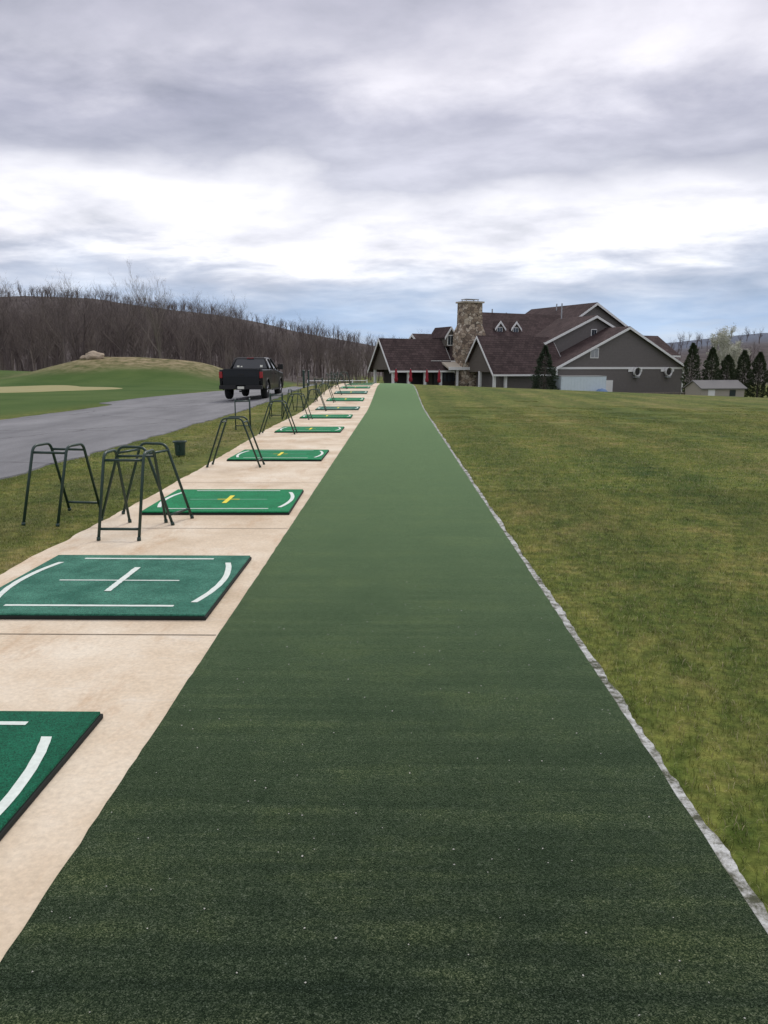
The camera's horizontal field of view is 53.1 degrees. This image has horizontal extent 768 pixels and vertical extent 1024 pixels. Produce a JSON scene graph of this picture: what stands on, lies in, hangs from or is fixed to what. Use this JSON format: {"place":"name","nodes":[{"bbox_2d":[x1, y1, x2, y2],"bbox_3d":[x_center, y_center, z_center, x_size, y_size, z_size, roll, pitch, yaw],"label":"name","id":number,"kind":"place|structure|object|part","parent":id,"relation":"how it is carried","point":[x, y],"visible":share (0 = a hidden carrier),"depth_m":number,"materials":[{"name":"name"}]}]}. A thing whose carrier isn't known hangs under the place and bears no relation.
{"place":"outdoors","nodes":[
{"label":"outdoors","id":0,"kind":"place"},
{"bbox_2d":[0,399,299,574],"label":"verge grass","id":1,"kind":"structure","parent":0,"point":[227,429],"depth_m":10.41,"materials":[{"name":"green plant"}]},
{"bbox_2d":[0,384,318,479],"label":"asphalt road","id":2,"kind":"structure","parent":0,"point":[112,424],"depth_m":21.65,"materials":[{"name":"grey asphalt"}]},
{"bbox_2d":[219,357,283,398],"bbox_3d":[-6.319,-6.510,37.295,2.500,1.920,6.150,0,11,2],"label":"pickup truck","id":3,"kind":"object","parent":2,"relation":"on","point":[244,375],"visible":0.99,"depth_m":35.48,"materials":[{"name":"black paint"}]},
{"bbox_3d":[-6.309,-7.200,37.501,1.800,0.500,2.330,0,11,2],"label":"window glass","id":4,"kind":"part","parent":3,"relation":"part of","materials":[{"name":"grey glass"}]},
{"bbox_2d":[0,296,767,920],"bbox_3d":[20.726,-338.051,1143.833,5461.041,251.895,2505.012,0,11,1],"label":"ground","id":5,"kind":"structure","parent":0,"point":[146,376],"depth_m":8.54,"materials":[{"name":"green plant"}]},
{"bbox_2d":[39,286,72,362],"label":"bare tree","id":6,"kind":"object","parent":5,"relation":"on","point":[64,328],"visible":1,"depth_m":109.90,"materials":[{"name":"brown plant"}]},
{"bbox_2d":[21,442,98,526],"bbox_3d":[-3.349,-0.319,7.980,0.408,0.789,0.877,2,11,9],"label":"golf bag stand","id":7,"kind":"object","parent":5,"relation":"on","point":[62,478],"visible":0.94,"depth_m":7.77,"materials":[{"name":"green metal"}]},
{"bbox_2d":[0,385,121,392],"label":"sand bunker","id":8,"kind":"object","parent":5,"relation":"on","point":[41,388],"visible":0.99,"depth_m":56.81},
{"bbox_2d":[85,351,103,359],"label":"boulder","id":9,"kind":"object","parent":5,"relation":"on","point":[90,355],"visible":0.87,"depth_m":76.43,"materials":[{"name":"beige stone"}]},
{"bbox_2d":[122,259,171,358],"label":"bare tree","id":10,"kind":"object","parent":5,"relation":"on","point":[156,334],"visible":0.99,"depth_m":102.19,"materials":[{"name":"brown plant"}]},
{"bbox_2d":[172,440,186,455],"bbox_3d":[-3.654,-1.143,13.857,0.250,0.275,0.305,7,13,33],"label":"ball bucket","id":11,"kind":"object","parent":5,"relation":"on","point":[179,445],"visible":0.99,"depth_m":13.76,"materials":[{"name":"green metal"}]},
{"bbox_2d":[0,383,379,961],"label":"concrete pad","id":12,"kind":"object","parent":5,"relation":"on","point":[129,687],"visible":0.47,"depth_m":4.26,"materials":[{"name":"beige concrete"}]},
{"bbox_2d":[0,711,102,840],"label":"golf hitting mat","id":13,"kind":"object","parent":12,"relation":"on","point":[38,749],"visible":1,"depth_m":3.10,"materials":[{"name":"carpet"}]},
{"bbox_2d":[0,555,251,619],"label":"golf hitting mat","id":14,"kind":"object","parent":12,"relation":"on","point":[138,587],"visible":1,"depth_m":5.38,"materials":[{"name":"rubber"}]},
{"bbox_2d":[97,449,167,540],"bbox_3d":[-2.409,-0.201,7.347,0.408,0.789,0.877,0,11,1],"label":"golf bag stand","id":15,"kind":"object","parent":12,"relation":"on","point":[118,460],"visible":1,"depth_m":7.11,"materials":[{"name":"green metal"}]},
{"bbox_2d":[0,482,287,634],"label":"slab joints","id":16,"kind":"object","parent":12,"relation":"on","point":[178,634],"visible":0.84,"depth_m":4.54,"materials":[{"name":"grey concrete"}]},
{"bbox_2d":[101,442,193,525],"bbox_3d":[-2.460,-0.308,7.918,0.877,0.789,0.408,3,11,17],"label":"golf bag stand","id":17,"kind":"object","parent":12,"relation":"on","point":[140,447],"visible":0.94,"depth_m":7.89,"materials":[{"name":"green metal"}]},
{"bbox_2d":[142,489,303,514],"bbox_3d":[-1.814,-0.132,8.984,1.600,0.040,1.550,0,11,0],"label":"golf hitting mat","id":18,"kind":"object","parent":12,"relation":"on","point":[242,501],"visible":0.92,"depth_m":8.77,"materials":[{"name":"carpet"}]},
{"bbox_2d":[206,416,264,467],"bbox_3d":[-2.372,-1.123,12.261,0.877,0.789,0.408,0,11,1],"label":"golf bag stand","id":19,"kind":"object","parent":12,"relation":"on","point":[234,417],"visible":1,"depth_m":12.14,"materials":[{"name":"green metal"}]},
{"bbox_2d":[227,449,328,460],"bbox_3d":[-1.841,-1.017,13.702,1.600,0.040,1.550,0,11,1],"label":"golf hitting mat","id":20,"kind":"object","parent":12,"relation":"on","point":[284,455],"visible":0.98,"depth_m":13.47,"materials":[{"name":"rubber"}]},
{"bbox_2d":[259,400,297,433],"bbox_3d":[-2.518,-2.254,18.289,0.877,0.789,0.408,1,11,3],"label":"golf bag stand","id":21,"kind":"object","parent":12,"relation":"on","point":[286,413],"visible":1,"depth_m":18.18,"materials":[{"name":"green metal"}]},
{"bbox_2d":[282,393,312,419],"bbox_3d":[-2.639,-3.205,23.353,0.877,0.789,0.408,2,11,11],"label":"golf bag stand","id":22,"kind":"object","parent":12,"relation":"on","point":[302,402],"visible":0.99,"depth_m":23.30,"materials":[{"name":"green metal"}]},
{"bbox_2d":[274,426,344,432],"bbox_3d":[-1.842,-2.078,19.354,1.600,0.040,1.550,0,11,1],"label":"golf hitting mat","id":23,"kind":"object","parent":12,"relation":"on","point":[305,429],"visible":0.98,"depth_m":19.12,"materials":[{"name":"carpet"}]},
{"bbox_2d":[307,382,317,400],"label":"golf bag stand","id":24,"kind":"object","parent":12,"relation":"on","point":[308,390],"visible":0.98,"depth_m":32.85,"materials":[{"name":"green metal"}]},
{"bbox_2d":[302,389,326,410],"bbox_3d":[-2.518,-4.058,27.872,0.877,0.789,0.408,0,11,1],"label":"golf bag stand","id":25,"kind":"object","parent":12,"relation":"on","point":[320,397],"visible":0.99,"depth_m":27.72,"materials":[{"name":"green metal"}]},
{"bbox_2d":[313,383,334,402],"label":"golf bag stand","id":26,"kind":"object","parent":12,"relation":"on","point":[329,391],"visible":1,"depth_m":32.21,"materials":[{"name":"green metal"}]},
{"bbox_2d":[299,414,352,418],"bbox_3d":[-1.821,-3.056,24.564,1.600,0.040,1.550,0,11,0],"label":"golf hitting mat","id":27,"kind":"object","parent":12,"relation":"on","point":[326,416],"visible":1,"depth_m":24.21,"materials":[{"name":"carpet"}]},
{"bbox_2d":[315,406,359,409],"bbox_3d":[-1.730,-3.925,29.080,1.600,0.040,1.550,0,12,1],"label":"golf hitting mat","id":28,"kind":"object","parent":12,"relation":"on","point":[339,407],"visible":1,"depth_m":28.68,"materials":[{"name":"rubber"}]},
{"bbox_2d":[331,374,347,388],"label":"golf bag stand","id":29,"kind":"object","parent":12,"relation":"on","point":[342,378],"visible":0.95,"depth_m":40.32,"materials":[{"name":"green metal"}]},
{"bbox_2d":[326,398,364,400],"bbox_3d":[-1.678,-4.930,33.672,1.600,0.041,1.550,0,13,1],"label":"golf hitting mat","id":30,"kind":"object","parent":12,"relation":"on","point":[347,399],"visible":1,"depth_m":33.40,"materials":[{"name":"rubber"}]},
{"bbox_2d":[334,391,367,393],"bbox_3d":[-1.613,-5.874,37.768,1.600,0.040,1.550,0,13,1],"label":"golf hitting mat","id":31,"kind":"object","parent":12,"relation":"on","point":[352,392],"visible":0.99,"depth_m":37.45,"materials":[{"name":"rubber"}]},
{"bbox_2d":[340,386,369,387],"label":"golf hitting mat","id":32,"kind":"object","parent":12,"relation":"on","point":[355,387],"visible":0.98,"depth_m":41.27,"materials":[{"name":"carpet"}]},
{"bbox_2d":[0,268,429,382],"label":"bare woodland","id":33,"kind":"object","parent":5,"relation":"on","point":[33,342],"visible":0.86,"depth_m":136.88,"materials":[{"name":"brown plant"}]},
{"bbox_2d":[208,313,232,368],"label":"bare tree","id":34,"kind":"object","parent":5,"relation":"on","point":[223,350],"visible":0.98,"depth_m":115.45,"materials":[{"name":"brown plant"}]},
{"bbox_2d":[234,398,251,429],"bbox_3d":[-3.644,-2.543,19.829,0.408,0.789,0.877,-2,11,-11],"label":"golf bag stand","id":35,"kind":"object","parent":5,"relation":"on","point":[235,401],"visible":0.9,"depth_m":19.58,"materials":[{"name":"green metal"}]},
{"bbox_2d":[269,392,283,418],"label":"golf bag stand","id":36,"kind":"object","parent":5,"relation":"on","point":[270,395],"visible":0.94,"depth_m":23.92,"materials":[{"name":"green metal"}]},
{"bbox_2d":[286,389,303,410],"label":"golf bag stand","id":37,"kind":"object","parent":5,"relation":"on","point":[298,390],"visible":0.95,"depth_m":28.18,"materials":[{"name":"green metal"}]},
{"bbox_2d":[302,370,304,387],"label":"marker post","id":38,"kind":"object","parent":5,"relation":"on","point":[303,371],"visible":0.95,"depth_m":42.89,"materials":[{"name":"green metal"}]},
{"bbox_2d":[297,321,319,379],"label":"bare tree","id":39,"kind":"object","parent":5,"relation":"on","point":[308,359],"visible":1,"depth_m":115.92,"materials":[{"name":"brown plant"}]},
{"bbox_2d":[314,378,323,394],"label":"golf bag stand","id":40,"kind":"object","parent":5,"relation":"on","point":[315,392],"visible":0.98,"depth_m":36.54,"materials":[{"name":"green metal"}]},
{"bbox_2d":[297,376,364,385],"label":"split rail fence","id":41,"kind":"object","parent":5,"relation":"on","point":[327,382],"visible":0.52,"depth_m":95.74,"materials":[{"name":"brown wood"}]},
{"bbox_2d":[307,380,367,382],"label":"rail fence","id":42,"kind":"object","parent":5,"relation":"on","point":[339,380],"visible":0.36,"depth_m":83.99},
{"bbox_2d":[0,280,763,368],"bbox_3d":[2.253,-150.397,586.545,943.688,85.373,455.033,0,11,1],"label":"hillside woodland","id":43,"kind":"object","parent":5,"relation":"on","point":[348,341],"visible":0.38,"depth_m":609.31,"materials":[{"name":"brown plant"}]},
{"bbox_2d":[0,383,767,1023],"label":"artificial turf strip","id":44,"kind":"object","parent":5,"relation":"on","point":[468,771],"visible":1,"depth_m":2.62,"materials":[{"name":"green carpet"}]},
{"bbox_2d":[32,471,745,1018],"bbox_3d":[0.101,0.300,6.745,2.002,0.004,10.520,0,11,1],"label":"turf debris","id":45,"kind":"object","parent":44,"relation":"on","point":[382,827],"visible":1,"depth_m":2.61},
{"bbox_2d":[394,369,397,381],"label":"closed patio umbrella","id":46,"kind":"object","parent":5,"relation":"on","point":[395,379],"visible":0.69,"depth_m":91.44,"materials":[{"name":"red fabric"}]},
{"bbox_2d":[409,368,411,383],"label":"closed patio umbrella","id":47,"kind":"object","parent":5,"relation":"on","point":[410,376],"visible":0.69,"depth_m":92.41,"materials":[{"name":"red fabric"}]},
{"bbox_2d":[425,370,428,381],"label":"closed patio umbrella","id":48,"kind":"object","parent":5,"relation":"on","point":[426,378],"visible":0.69,"depth_m":93.36,"materials":[{"name":"red fabric"}]},
{"bbox_2d":[437,369,440,382],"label":"closed patio umbrella","id":49,"kind":"object","parent":5,"relation":"on","point":[439,379],"visible":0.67,"depth_m":94.34,"materials":[{"name":"red fabric"}]},
{"bbox_2d":[367,299,684,394],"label":"clubhouse","id":50,"kind":"structure","parent":5,"relation":"on","point":[477,347],"depth_m":101.01},
{"bbox_2d":[556,329,683,394],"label":"gable window and trim","id":51,"kind":"structure","parent":50,"relation":"in","point":[594,353],"depth_m":102.37,"materials":[{"name":"white paint"}]},
{"bbox_2d":[528,345,558,389],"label":"spruce tree","id":52,"kind":"object","parent":5,"relation":"on","point":[540,363],"visible":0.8,"depth_m":91.78,"materials":[{"name":"green plant"}]},
{"bbox_2d":[554,376,606,390],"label":"storage trailer","id":53,"kind":"object","parent":5,"relation":"on","point":[585,383],"visible":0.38,"depth_m":92.29,"materials":[{"name":"grey metal"}]},
{"bbox_2d":[412,384,767,933],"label":"turf edging","id":54,"kind":"object","parent":5,"relation":"on","point":[727,861],"visible":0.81,"depth_m":3.11,"materials":[{"name":"grey stone"}]},
{"bbox_2d":[680,342,701,394],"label":"arborvitae tree","id":55,"kind":"object","parent":5,"relation":"on","point":[694,350],"visible":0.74,"depth_m":94.44,"materials":[{"name":"green plant"}]},
{"bbox_2d":[701,346,722,379],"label":"arborvitae tree","id":56,"kind":"object","parent":5,"relation":"on","point":[712,354],"visible":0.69,"depth_m":94.34,"materials":[{"name":"green plant"}]},
{"bbox_2d":[682,380,747,396],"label":"garden shed","id":57,"kind":"structure","parent":5,"relation":"on","point":[735,388],"depth_m":91.09,"materials":[{"name":"grey wood"}]},
{"bbox_2d":[703,325,737,379],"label":"blossoming tree","id":58,"kind":"object","parent":5,"relation":"on","point":[722,340],"visible":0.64,"depth_m":100.07,"materials":[{"name":"brown plant"}]},
{"bbox_2d":[716,354,736,379],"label":"arborvitae tree","id":59,"kind":"object","parent":5,"relation":"on","point":[729,370],"visible":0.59,"depth_m":94.33,"materials":[{"name":"green plant"}]},
{"bbox_2d":[725,340,750,378],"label":"blossoming tree","id":60,"kind":"object","parent":5,"relation":"on","point":[737,346],"visible":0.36,"depth_m":104.29,"materials":[{"name":"brown plant"}]},
{"bbox_2d":[735,350,753,396],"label":"arborvitae tree","id":61,"kind":"object","parent":5,"relation":"on","point":[741,361],"visible":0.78,"depth_m":94.32,"materials":[{"name":"green plant"}]},
{"bbox_2d":[749,352,767,397],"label":"arborvitae tree","id":62,"kind":"object","parent":5,"relation":"on","point":[760,359],"visible":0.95,"depth_m":94.46,"materials":[{"name":"green plant"}]},
{"bbox_2d":[0,0,767,345],"label":"sky","id":63,"kind":"structure","parent":0,"point":[377,167],"materials":[{"name":"grey"}]}
]}

